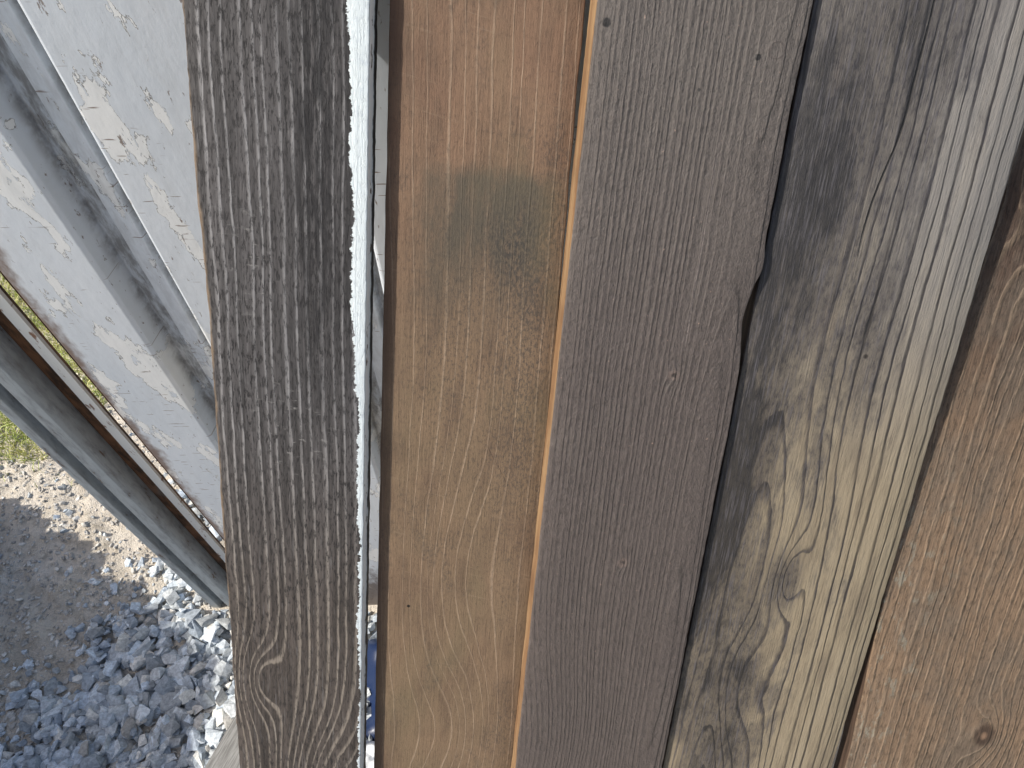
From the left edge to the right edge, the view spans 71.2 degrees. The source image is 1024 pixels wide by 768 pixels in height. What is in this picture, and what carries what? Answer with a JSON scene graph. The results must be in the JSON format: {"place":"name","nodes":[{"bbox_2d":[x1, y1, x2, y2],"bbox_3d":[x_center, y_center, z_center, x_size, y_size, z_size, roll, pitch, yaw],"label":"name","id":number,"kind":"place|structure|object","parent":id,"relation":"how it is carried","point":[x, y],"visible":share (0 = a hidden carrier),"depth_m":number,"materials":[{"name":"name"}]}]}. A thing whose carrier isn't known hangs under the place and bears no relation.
{"place":"outdoors","nodes":[
{"label":"outdoors","id":0,"kind":"place"},
{"bbox_2d":[0,276,111,487],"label":"grass","id":1,"kind":"structure","parent":0,"point":[60,350],"depth_m":2.33,"materials":[{"name":"green plant"}]},
{"bbox_2d":[0,361,376,767],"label":"gravel","id":2,"kind":"structure","parent":0,"point":[107,704],"depth_m":1.86,"materials":[{"name":"grey gravel"}]},
{"bbox_2d":[205,715,239,767],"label":"wood offcut","id":3,"kind":"object","parent":2,"relation":"on","point":[225,754],"depth_m":1.73,"materials":[{"name":"grey wood"}]},
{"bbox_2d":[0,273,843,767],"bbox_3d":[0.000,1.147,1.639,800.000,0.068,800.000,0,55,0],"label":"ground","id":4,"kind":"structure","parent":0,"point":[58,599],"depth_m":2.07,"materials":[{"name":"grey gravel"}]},
{"bbox_2d":[0,289,224,561],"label":"pale strip","id":5,"kind":"object","parent":4,"relation":"on","point":[12,313],"visible":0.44,"depth_m":1.22,"materials":[{"name":"paint"}]},
{"bbox_2d":[0,285,226,572],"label":"post lip","id":6,"kind":"object","parent":4,"relation":"on","point":[30,351],"visible":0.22,"depth_m":1.28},
{"bbox_2d":[0,326,228,607],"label":"corner post","id":7,"kind":"object","parent":4,"relation":"on","point":[40,410],"visible":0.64,"depth_m":1.35,"materials":[{"name":"grey metal"}]},
{"bbox_2d":[182,0,377,767],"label":"weathered plank","id":8,"kind":"object","parent":4,"relation":"on","point":[282,94],"visible":1,"depth_m":0.64,"materials":[{"name":"grey wood"}]},
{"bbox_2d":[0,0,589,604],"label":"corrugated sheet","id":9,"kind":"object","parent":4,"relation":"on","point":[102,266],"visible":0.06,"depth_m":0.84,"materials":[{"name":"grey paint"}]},
{"bbox_2d":[0,271,223,539],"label":"rust flange","id":10,"kind":"object","parent":9,"relation":"attached to","point":[103,395],"visible":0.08,"depth_m":1.20,"materials":[{"name":"metal"}]},
{"bbox_2d":[366,740,373,767],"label":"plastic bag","id":11,"kind":"object","parent":4,"relation":"on","point":[369,754],"visible":0.15,"depth_m":1.69,"materials":[{"name":"white plastic"}]},
{"bbox_2d":[366,638,376,740],"bbox_3d":[-0.260,0.877,1.880,0.460,0.284,0.400,0,55,0],"label":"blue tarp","id":12,"kind":"object","parent":4,"relation":"on","point":[371,674],"visible":0.06,"depth_m":1.85,"materials":[{"name":"blue plastic"}]},
{"bbox_2d":[374,0,585,767],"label":"brown stained plank","id":13,"kind":"object","parent":4,"relation":"on","point":[481,111],"visible":1,"depth_m":0.66,"materials":[{"name":"brown wood"}]},
{"bbox_2d":[511,0,812,767],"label":"brown painted plank","id":14,"kind":"object","parent":4,"relation":"on","point":[684,110],"visible":1,"depth_m":0.64,"materials":[{"name":"paint"}]},
{"bbox_2d":[662,0,1023,767],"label":"mould stained plank","id":15,"kind":"object","parent":4,"relation":"on","point":[904,130],"visible":0.93,"depth_m":0.65,"materials":[{"name":"brown wood"}]},
{"bbox_2d":[833,128,1023,767],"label":"red brown plank","id":16,"kind":"object","parent":4,"relation":"on","point":[940,683],"visible":0.81,"depth_m":0.74,"materials":[{"name":"brown wood"}]}
]}

